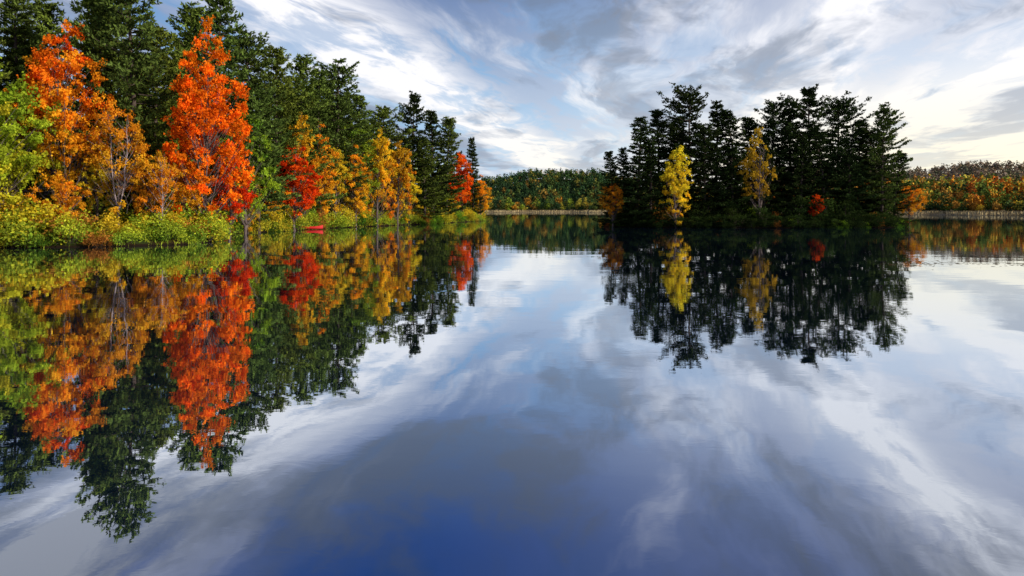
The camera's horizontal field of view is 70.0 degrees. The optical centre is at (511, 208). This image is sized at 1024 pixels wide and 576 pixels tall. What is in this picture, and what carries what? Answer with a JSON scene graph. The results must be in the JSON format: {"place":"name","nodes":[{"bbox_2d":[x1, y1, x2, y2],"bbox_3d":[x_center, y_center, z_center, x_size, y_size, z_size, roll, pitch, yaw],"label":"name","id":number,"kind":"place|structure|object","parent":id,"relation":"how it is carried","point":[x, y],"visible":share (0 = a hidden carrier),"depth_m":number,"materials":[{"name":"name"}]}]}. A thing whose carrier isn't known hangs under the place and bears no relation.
{"place":"outdoors","nodes":[
{"label":"outdoors","id":0,"kind":"place"},
{"bbox_2d":[0,172,1022,247],"bbox_3d":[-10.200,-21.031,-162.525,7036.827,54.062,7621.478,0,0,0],"label":"ground","id":1,"kind":"structure","parent":0,"point":[138,243],"depth_m":90.09,"materials":[{"name":"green plant"}]},
{"bbox_2d":[0,56,51,201],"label":"maple tree","id":2,"kind":"object","parent":1,"relation":"on","point":[8,132],"visible":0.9,"depth_m":59.45,"materials":[{"name":"green plant"}]},
{"bbox_2d":[0,193,57,216],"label":"shrub","id":3,"kind":"object","parent":1,"relation":"on","point":[10,206],"visible":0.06,"depth_m":61.24,"materials":[{"name":"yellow plant"}]},
{"bbox_2d":[0,202,60,246],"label":"shrub","id":4,"kind":"object","parent":1,"relation":"on","point":[10,228],"visible":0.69,"depth_m":56.59,"materials":[{"name":"green plant"}]},
{"bbox_2d":[0,71,70,211],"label":"maple tree","id":5,"kind":"object","parent":1,"relation":"on","point":[14,197],"visible":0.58,"depth_m":61.30,"materials":[{"name":"green plant"}]},
{"bbox_2d":[6,218,65,247],"bbox_3d":[-37.149,1.845,57.782,4.444,2.620,4.437,0,0,25],"label":"shrub","id":6,"kind":"object","parent":1,"relation":"on","point":[43,244],"visible":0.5,"depth_m":56.94,"materials":[{"name":"green plant"}]},
{"bbox_2d":[10,0,69,94],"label":"pine tree","id":7,"kind":"object","parent":1,"relation":"on","point":[48,11],"visible":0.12,"depth_m":83.56,"materials":[{"name":"green plant"}]},
{"bbox_2d":[0,197,80,245],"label":"shrub","id":8,"kind":"object","parent":1,"relation":"on","point":[45,217],"visible":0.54,"depth_m":57.77,"materials":[{"name":"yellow plant"}]},
{"bbox_2d":[0,0,91,194],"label":"pine tree","id":9,"kind":"object","parent":1,"relation":"on","point":[24,30],"visible":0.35,"depth_m":73.52,"materials":[{"name":"green plant"}]},
{"bbox_2d":[22,178,91,217],"bbox_3d":[-37.118,0.271,59.670,4.848,5.681,3.357,0,0,-57],"label":"maple tree","id":10,"kind":"object","parent":1,"relation":"on","point":[62,194],"visible":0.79,"depth_m":59.76,"materials":[{"name":"orange plant"}]},
{"bbox_2d":[3,19,115,204],"bbox_3d":[-39.670,-6.855,64.518,8.587,19.832,8.387,0,0,-43],"label":"maple tree","id":11,"kind":"object","parent":1,"relation":"on","point":[70,146],"visible":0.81,"depth_m":64.06,"materials":[{"name":"orange plant"}]},
{"bbox_2d":[29,206,106,242],"bbox_3d":[-36.473,1.419,59.411,5.770,3.344,6.236,0,0,11],"label":"shrub","id":12,"kind":"object","parent":1,"relation":"on","point":[72,217],"visible":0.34,"depth_m":58.70,"materials":[{"name":"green plant"}]},
{"bbox_2d":[33,215,105,244],"bbox_3d":[-35.244,1.675,58.663,4.796,2.774,4.925,0,0,9],"label":"shrub","id":13,"kind":"object","parent":1,"relation":"on","point":[67,228],"visible":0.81,"depth_m":57.57,"materials":[{"name":"green plant"}]},
{"bbox_2d":[35,0,150,184],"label":"pine tree","id":14,"kind":"object","parent":1,"relation":"on","point":[76,10],"visible":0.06,"depth_m":80.29,"materials":[{"name":"green plant"}]},
{"bbox_2d":[72,147,124,224],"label":"maple tree","id":15,"kind":"object","parent":1,"relation":"on","point":[96,184],"visible":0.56,"depth_m":65.68,"materials":[{"name":"orange plant"}]},
{"bbox_2d":[58,192,138,226],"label":"shrub","id":16,"kind":"object","parent":1,"relation":"on","point":[115,214],"visible":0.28,"depth_m":66.96,"materials":[{"name":"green plant"}]},
{"bbox_2d":[79,229,117,246],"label":"shrub","id":17,"kind":"object","parent":1,"relation":"on","point":[100,240],"visible":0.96,"depth_m":57.95,"materials":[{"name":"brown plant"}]},
{"bbox_2d":[76,209,127,241],"bbox_3d":[-33.915,1.454,60.642,4.376,3.009,4.871,0,0,-29],"label":"shrub","id":18,"kind":"object","parent":1,"relation":"on","point":[109,221],"visible":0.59,"depth_m":60.11,"materials":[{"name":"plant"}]},
{"bbox_2d":[68,0,150,213],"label":"pine tree","id":19,"kind":"object","parent":1,"relation":"on","point":[100,53],"visible":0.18,"depth_m":71.28,"materials":[{"name":"green plant"}]},
{"bbox_2d":[83,100,150,231],"bbox_3d":[-34.450,-3.180,63.595,5.275,12.668,7.235,0,0,-19],"label":"birch tree","id":20,"kind":"object","parent":1,"relation":"on","point":[140,149],"visible":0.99,"depth_m":63.84,"materials":[{"name":"orange plant"}]},
{"bbox_2d":[61,0,189,220],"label":"pine tree","id":21,"kind":"object","parent":1,"relation":"on","point":[134,87],"visible":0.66,"depth_m":67.64,"materials":[{"name":"green plant"}]},
{"bbox_2d":[106,222,146,244],"bbox_3d":[-31.861,2.080,59.943,3.459,2.001,3.552,0,0,-43],"label":"shrub","id":22,"kind":"object","parent":1,"relation":"on","point":[127,237],"visible":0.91,"depth_m":59.43,"materials":[{"name":"green plant"}]},
{"bbox_2d":[126,144,168,219],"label":"maple tree","id":23,"kind":"object","parent":1,"relation":"on","point":[148,191],"visible":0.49,"depth_m":66.10,"materials":[{"name":"orange plant"}]},
{"bbox_2d":[129,223,170,241],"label":"shrub","id":24,"kind":"object","parent":1,"relation":"on","point":[143,233],"visible":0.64,"depth_m":61.07,"materials":[{"name":"green plant"}]},
{"bbox_2d":[112,21,197,207],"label":"pine tree","id":25,"kind":"object","parent":1,"relation":"on","point":[163,38],"visible":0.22,"depth_m":76.87,"materials":[{"name":"green plant"}]},
{"bbox_2d":[133,150,184,219],"bbox_3d":[-30.877,-0.874,63.355,4.115,8.306,3.507,0,0,36],"label":"birch tree","id":26,"kind":"object","parent":1,"relation":"on","point":[163,173],"visible":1,"depth_m":63.20,"materials":[{"name":"orange plant"}]},
{"bbox_2d":[125,207,195,240],"bbox_3d":[-30.250,1.420,62.398,5.520,3.194,5.669,0,0,9],"label":"shrub","id":27,"kind":"object","parent":1,"relation":"on","point":[160,223],"visible":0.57,"depth_m":62.14,"materials":[{"name":"green plant"}]},
{"bbox_2d":[144,221,195,240],"bbox_3d":[-29.083,1.887,62.050,3.657,2.116,3.755,0,0,38],"label":"shrub","id":28,"kind":"object","parent":1,"relation":"on","point":[178,233],"visible":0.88,"depth_m":61.93,"materials":[{"name":"green plant"}]},
{"bbox_2d":[150,208,200,231],"bbox_3d":[-29.850,1.412,64.931,5.030,3.106,4.518,0,0,12],"label":"shrub","id":29,"kind":"object","parent":1,"relation":"on","point":[173,217],"visible":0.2,"depth_m":64.07,"materials":[{"name":"yellow plant"}]},
{"bbox_2d":[154,164,208,218],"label":"maple tree","id":30,"kind":"object","parent":1,"relation":"on","point":[186,195],"visible":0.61,"depth_m":67.17,"materials":[{"name":"orange plant"}]},
{"bbox_2d":[173,222,204,242],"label":"shrub","id":31,"kind":"object","parent":1,"relation":"on","point":[198,233],"visible":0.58,"depth_m":63.52,"materials":[{"name":"green plant"}]},
{"bbox_2d":[159,0,242,205],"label":"pine tree","id":32,"kind":"object","parent":1,"relation":"on","point":[189,15],"visible":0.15,"depth_m":85.00,"materials":[{"name":"green plant"}]},
{"bbox_2d":[157,15,254,219],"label":"maple tree","id":33,"kind":"object","parent":1,"relation":"on","point":[206,118],"visible":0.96,"depth_m":67.59,"materials":[{"name":"orange plant"}]},
{"bbox_2d":[189,213,228,241],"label":"shrub","id":34,"kind":"object","parent":1,"relation":"on","point":[218,232],"visible":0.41,"depth_m":66.27,"materials":[{"name":"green plant"}]},
{"bbox_2d":[187,209,231,241],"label":"shrub","id":35,"kind":"object","parent":1,"relation":"on","point":[209,228],"visible":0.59,"depth_m":65.76,"materials":[{"name":"green plant"}]},
{"bbox_2d":[196,210,241,240],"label":"shrub","id":36,"kind":"object","parent":1,"relation":"on","point":[230,234],"visible":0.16,"depth_m":68.44,"materials":[{"name":"green plant"}]},
{"bbox_2d":[208,142,258,233],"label":"maple tree","id":37,"kind":"object","parent":1,"relation":"on","point":[235,205],"visible":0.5,"depth_m":81.33,"materials":[{"name":"red plant"}]},
{"bbox_2d":[184,0,288,208],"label":"pine tree","id":38,"kind":"object","parent":1,"relation":"on","point":[219,19],"visible":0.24,"depth_m":87.46,"materials":[{"name":"green plant"}]},
{"bbox_2d":[4,219,482,246],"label":"shore grass","id":39,"kind":"structure","parent":1,"relation":"on","point":[178,242],"depth_m":62.37,"materials":[{"name":"green plant"}]},
{"bbox_2d":[198,26,296,211],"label":"pine tree","id":40,"kind":"object","parent":1,"relation":"on","point":[258,65],"visible":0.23,"depth_m":95.90,"materials":[{"name":"green plant"}]},
{"bbox_2d":[216,113,281,233],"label":"maple tree","id":41,"kind":"object","parent":1,"relation":"on","point":[257,206],"visible":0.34,"depth_m":87.65,"materials":[{"name":"green plant"}]},
{"bbox_2d":[238,212,274,232],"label":"shrub","id":42,"kind":"object","parent":1,"relation":"on","point":[262,225],"visible":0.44,"depth_m":92.58,"materials":[{"name":"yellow plant"}]},
{"bbox_2d":[225,81,301,232],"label":"pine tree","id":43,"kind":"object","parent":1,"relation":"on","point":[278,196],"visible":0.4,"depth_m":92.33,"materials":[{"name":"green plant"}]},
{"bbox_2d":[261,205,294,230],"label":"shrub","id":44,"kind":"object","parent":1,"relation":"on","point":[276,216],"visible":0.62,"depth_m":97.99,"materials":[{"name":"yellow plant"}]},
{"bbox_2d":[238,43,322,213],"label":"pine tree","id":45,"kind":"object","parent":1,"relation":"on","point":[279,71],"visible":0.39,"depth_m":102.51,"materials":[{"name":"green plant"}]},
{"bbox_2d":[281,209,313,230],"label":"shrub","id":46,"kind":"object","parent":1,"relation":"on","point":[298,220],"visible":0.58,"depth_m":102.97,"materials":[{"name":"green plant"}]},
{"bbox_2d":[274,145,323,230],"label":"maple tree","id":47,"kind":"object","parent":1,"relation":"on","point":[303,189],"visible":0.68,"depth_m":101.25,"materials":[{"name":"red plant"}]},
{"bbox_2d":[288,112,321,216],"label":"maple tree","id":48,"kind":"object","parent":1,"relation":"on","point":[298,125],"visible":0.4,"depth_m":106.16,"materials":[{"name":"orange plant"}]},
{"bbox_2d":[278,52,346,212],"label":"pine tree","id":49,"kind":"object","parent":1,"relation":"on","point":[301,67],"visible":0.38,"depth_m":109.22,"materials":[{"name":"green plant"}]},
{"bbox_2d":[302,167,335,216],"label":"maple tree","id":50,"kind":"object","parent":1,"relation":"on","point":[322,192],"visible":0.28,"depth_m":112.50,"materials":[{"name":"orange plant"}]},
{"bbox_2d":[305,68,346,200],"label":"pine tree","id":51,"kind":"object","parent":1,"relation":"on","point":[321,74],"visible":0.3,"depth_m":117.09,"materials":[{"name":"green plant"}]},
{"bbox_2d":[310,121,343,212],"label":"maple tree","id":52,"kind":"object","parent":1,"relation":"on","point":[332,172],"visible":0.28,"depth_m":113.43,"materials":[{"name":"orange plant"}]},
{"bbox_2d":[322,147,354,223],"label":"maple tree","id":53,"kind":"object","parent":1,"relation":"on","point":[339,189],"visible":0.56,"depth_m":116.78,"materials":[{"name":"yellow plant"}]},
{"bbox_2d":[309,58,381,210],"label":"pine tree","id":54,"kind":"object","parent":1,"relation":"on","point":[343,103],"visible":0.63,"depth_m":120.81,"materials":[{"name":"green plant"}]},
{"bbox_2d":[316,118,381,206],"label":"maple tree","id":55,"kind":"object","parent":1,"relation":"on","point":[365,156],"visible":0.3,"depth_m":124.38,"materials":[{"name":"orange plant"}]},
{"bbox_2d":[337,144,372,225],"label":"maple tree","id":56,"kind":"object","parent":1,"relation":"on","point":[360,207],"visible":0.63,"depth_m":121.45,"materials":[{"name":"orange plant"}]},
{"bbox_2d":[339,94,383,209],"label":"pine tree","id":57,"kind":"object","parent":1,"relation":"on","point":[361,99],"visible":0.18,"depth_m":131.00,"materials":[{"name":"green plant"}]},
{"bbox_2d":[361,128,398,225],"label":"maple tree","id":58,"kind":"object","parent":1,"relation":"on","point":[379,195],"visible":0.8,"depth_m":126.64,"materials":[{"name":"yellow plant"}]},
{"bbox_2d":[368,105,417,211],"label":"pine tree","id":59,"kind":"object","parent":1,"relation":"on","point":[383,113],"visible":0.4,"depth_m":141.59,"materials":[{"name":"green plant"}]},
{"bbox_2d":[380,140,415,224],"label":"maple tree","id":60,"kind":"object","parent":1,"relation":"on","point":[398,181],"visible":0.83,"depth_m":133.80,"materials":[{"name":"yellow plant"}]},
{"bbox_2d":[395,173,423,223],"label":"maple tree","id":61,"kind":"object","parent":1,"relation":"on","point":[415,190],"visible":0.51,"depth_m":139.67,"materials":[{"name":"yellow plant"}]},
{"bbox_2d":[383,90,439,211],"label":"pine tree","id":62,"kind":"object","parent":1,"relation":"on","point":[414,98],"visible":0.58,"depth_m":146.09,"materials":[{"name":"green plant"}]},
{"bbox_2d":[405,139,450,218],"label":"pine tree","id":63,"kind":"object","parent":1,"relation":"on","point":[423,175],"visible":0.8,"depth_m":145.67,"materials":[{"name":"green plant"}]},
{"bbox_2d":[415,110,465,215],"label":"pine tree","id":64,"kind":"object","parent":1,"relation":"on","point":[432,118],"visible":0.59,"depth_m":154.88,"materials":[{"name":"green plant"}]},
{"bbox_2d":[429,115,469,213],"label":"pine tree","id":65,"kind":"object","parent":1,"relation":"on","point":[451,136],"visible":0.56,"depth_m":160.75,"materials":[{"name":"green plant"}]},
{"bbox_2d":[448,152,473,212],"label":"maple tree","id":66,"kind":"object","parent":1,"relation":"on","point":[469,183],"visible":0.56,"depth_m":173.39,"materials":[{"name":"red plant"}]},
{"bbox_2d":[462,137,484,212],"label":"pine tree","id":67,"kind":"object","parent":1,"relation":"on","point":[472,155],"visible":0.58,"depth_m":181.07,"materials":[{"name":"green plant"}]},
{"bbox_2d":[468,174,494,214],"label":"maple tree","id":68,"kind":"object","parent":1,"relation":"on","point":[482,193],"visible":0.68,"depth_m":183.39,"materials":[{"name":"orange plant"}]},
{"bbox_2d":[596,184,623,226],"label":"maple tree","id":69,"kind":"object","parent":1,"relation":"on","point":[612,200],"visible":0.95,"depth_m":120.57,"materials":[{"name":"orange plant"}]},
{"bbox_2d":[591,151,632,224],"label":"pine tree","id":70,"kind":"object","parent":1,"relation":"on","point":[610,162],"visible":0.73,"depth_m":121.38,"materials":[{"name":"green plant"}]},
{"bbox_2d":[600,147,634,216],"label":"pine tree","id":71,"kind":"object","parent":1,"relation":"on","point":[623,161],"visible":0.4,"depth_m":125.24,"materials":[{"name":"green plant"}]},
{"bbox_2d":[609,116,666,218],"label":"pine tree","id":72,"kind":"object","parent":1,"relation":"on","point":[640,139],"visible":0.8,"depth_m":120.93,"materials":[{"name":"green plant"}]},
{"bbox_2d":[627,140,674,217],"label":"pine tree","id":73,"kind":"object","parent":1,"relation":"on","point":[651,151],"visible":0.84,"depth_m":119.31,"materials":[{"name":"green plant"}]},
{"bbox_2d":[633,108,703,208],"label":"pine tree","id":74,"kind":"object","parent":1,"relation":"on","point":[655,123],"visible":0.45,"depth_m":126.98,"materials":[{"name":"green plant"}]},
{"bbox_2d":[659,145,693,227],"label":"maple tree","id":75,"kind":"object","parent":1,"relation":"on","point":[677,189],"visible":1,"depth_m":116.53,"materials":[{"name":"yellow plant"}]},
{"bbox_2d":[648,81,716,211],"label":"pine tree","id":76,"kind":"object","parent":1,"relation":"on","point":[687,98],"visible":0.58,"depth_m":123.67,"materials":[{"name":"green plant"}]},
{"bbox_2d":[682,200,721,223],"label":"shrub","id":77,"kind":"object","parent":1,"relation":"on","point":[702,211],"visible":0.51,"depth_m":118.33,"materials":[{"name":"green plant"}]},
{"bbox_2d":[679,121,736,210],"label":"pine tree","id":78,"kind":"object","parent":1,"relation":"on","point":[707,155],"visible":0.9,"depth_m":120.60,"materials":[{"name":"green plant"}]},
{"bbox_2d":[413,160,1023,211],"bbox_3d":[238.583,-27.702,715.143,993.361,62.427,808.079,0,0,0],"label":"distant forest","id":79,"kind":"object","parent":1,"relation":"on","point":[967,185],"visible":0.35,"depth_m":679.29,"materials":[{"name":"green plant"}]},
{"bbox_2d":[700,100,752,208],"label":"pine tree","id":80,"kind":"object","parent":1,"relation":"on","point":[716,114],"visible":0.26,"depth_m":128.26,"materials":[{"name":"green plant"}]},
{"bbox_2d":[719,199,754,219],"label":"shrub","id":81,"kind":"object","parent":1,"relation":"on","point":[733,204],"visible":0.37,"depth_m":118.02,"materials":[{"name":"green plant"}]},
{"bbox_2d":[706,145,769,215],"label":"pine tree","id":82,"kind":"object","parent":1,"relation":"on","point":[731,156],"visible":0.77,"depth_m":120.22,"materials":[{"name":"green plant"}]},
{"bbox_2d":[711,109,779,214],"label":"pine tree","id":83,"kind":"object","parent":1,"relation":"on","point":[729,121],"visible":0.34,"depth_m":124.14,"materials":[{"name":"green plant"}]},
{"bbox_2d":[734,127,776,213],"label":"maple tree","id":84,"kind":"object","parent":1,"relation":"on","point":[755,173],"visible":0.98,"depth_m":116.70,"materials":[{"name":"yellow plant"}]},
{"bbox_2d":[747,206,774,223],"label":"shrub","id":85,"kind":"object","parent":1,"relation":"on","point":[762,211],"visible":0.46,"depth_m":116.17,"materials":[{"name":"green plant"}]},
{"bbox_2d":[733,116,790,207],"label":"pine tree","id":86,"kind":"object","parent":1,"relation":"on","point":[748,126],"visible":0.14,"depth_m":130.73,"materials":[{"name":"green plant"}]},
{"bbox_2d":[737,141,795,214],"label":"pine tree","id":87,"kind":"object","parent":1,"relation":"on","point":[771,188],"visible":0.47,"depth_m":119.93,"materials":[{"name":"green plant"}]},
{"bbox_2d":[742,93,811,203],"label":"pine tree","id":88,"kind":"object","parent":1,"relation":"on","point":[774,124],"visible":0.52,"depth_m":125.31,"materials":[{"name":"green plant"}]},
{"bbox_2d":[766,97,815,207],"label":"pine tree","id":89,"kind":"object","parent":1,"relation":"on","point":[789,115],"visible":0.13,"depth_m":130.16,"materials":[{"name":"green plant"}]},
{"bbox_2d":[772,196,813,221],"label":"shrub","id":90,"kind":"object","parent":1,"relation":"on","point":[803,203],"visible":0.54,"depth_m":118.35,"materials":[{"name":"green plant"}]},
{"bbox_2d":[787,214,809,227],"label":"shrub","id":91,"kind":"object","parent":1,"relation":"on","point":[803,224],"visible":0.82,"depth_m":114.73,"materials":[{"name":"green plant"}]},
{"bbox_2d":[775,136,826,213],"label":"pine tree","id":92,"kind":"object","parent":1,"relation":"on","point":[800,153],"visible":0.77,"depth_m":120.08,"materials":[{"name":"green plant"}]},
{"bbox_2d":[807,194,824,215],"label":"maple tree","id":93,"kind":"object","parent":1,"relation":"on","point":[817,198],"visible":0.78,"depth_m":117.64,"materials":[{"name":"red plant"}]},
{"bbox_2d":[797,198,840,223],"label":"shrub","id":94,"kind":"object","parent":1,"relation":"on","point":[828,206],"visible":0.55,"depth_m":117.33,"materials":[{"name":"green plant"}]},
{"bbox_2d":[774,83,864,209],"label":"pine tree","id":95,"kind":"object","parent":1,"relation":"on","point":[809,94],"visible":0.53,"depth_m":124.07,"materials":[{"name":"green plant"}]},
{"bbox_2d":[802,126,862,216],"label":"pine tree","id":96,"kind":"object","parent":1,"relation":"on","point":[815,132],"visible":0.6,"depth_m":120.46,"materials":[{"name":"green plant"}]},
{"bbox_2d":[817,90,876,202],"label":"pine tree","id":97,"kind":"object","parent":1,"relation":"on","point":[847,110],"visible":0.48,"depth_m":126.81,"materials":[{"name":"green plant"}]},
{"bbox_2d":[818,145,878,213],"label":"pine tree","id":98,"kind":"object","parent":1,"relation":"on","point":[848,161],"visible":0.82,"depth_m":119.95,"materials":[{"name":"green plant"}]},
{"bbox_2d":[831,199,871,225],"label":"shrub","id":99,"kind":"object","parent":1,"relation":"on","point":[849,207],"visible":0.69,"depth_m":117.42,"materials":[{"name":"green plant"}]},
{"bbox_2d":[835,117,892,206],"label":"pine tree","id":100,"kind":"object","parent":1,"relation":"on","point":[854,129],"visible":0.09,"depth_m":129.23,"materials":[{"name":"green plant"}]},
{"bbox_2d":[841,125,895,204],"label":"pine tree","id":101,"kind":"object","parent":1,"relation":"on","point":[866,134],"visible":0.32,"depth_m":126.02,"materials":[{"name":"green plant"}]},
{"bbox_2d":[858,102,912,213],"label":"pine tree","id":102,"kind":"object","parent":1,"relation":"on","point":[883,149],"visible":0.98,"depth_m":119.85,"materials":[{"name":"green plant"}]},
{"bbox_2d":[859,153,920,222],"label":"pine tree","id":103,"kind":"object","parent":1,"relation":"on","point":[900,169],"visible":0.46,"depth_m":122.84,"materials":[{"name":"green plant"}]},
{"bbox_2d":[896,186,930,222],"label":"maple tree","id":104,"kind":"object","parent":1,"relation":"on","point":[910,209],"visible":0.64,"depth_m":123.30,"materials":[{"name":"orange plant"}]},
{"bbox_2d":[0,212,1023,575],"bbox_3d":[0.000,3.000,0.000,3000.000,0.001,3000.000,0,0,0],"label":"lake water","id":105,"kind":"structure","parent":0,"point":[538,394],"depth_m":11.33,"materials":[{"name":"blue liquid"}]},
{"bbox_2d":[0,0,1023,189],"label":"sky","id":106,"kind":"structure","parent":0,"point":[539,84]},
{"bbox_2d":[484,209,1023,214],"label":"shoreline","id":107,"kind":"structure","parent":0,"point":[979,212],"depth_m":376.86,"materials":[{"name":"green plant"}]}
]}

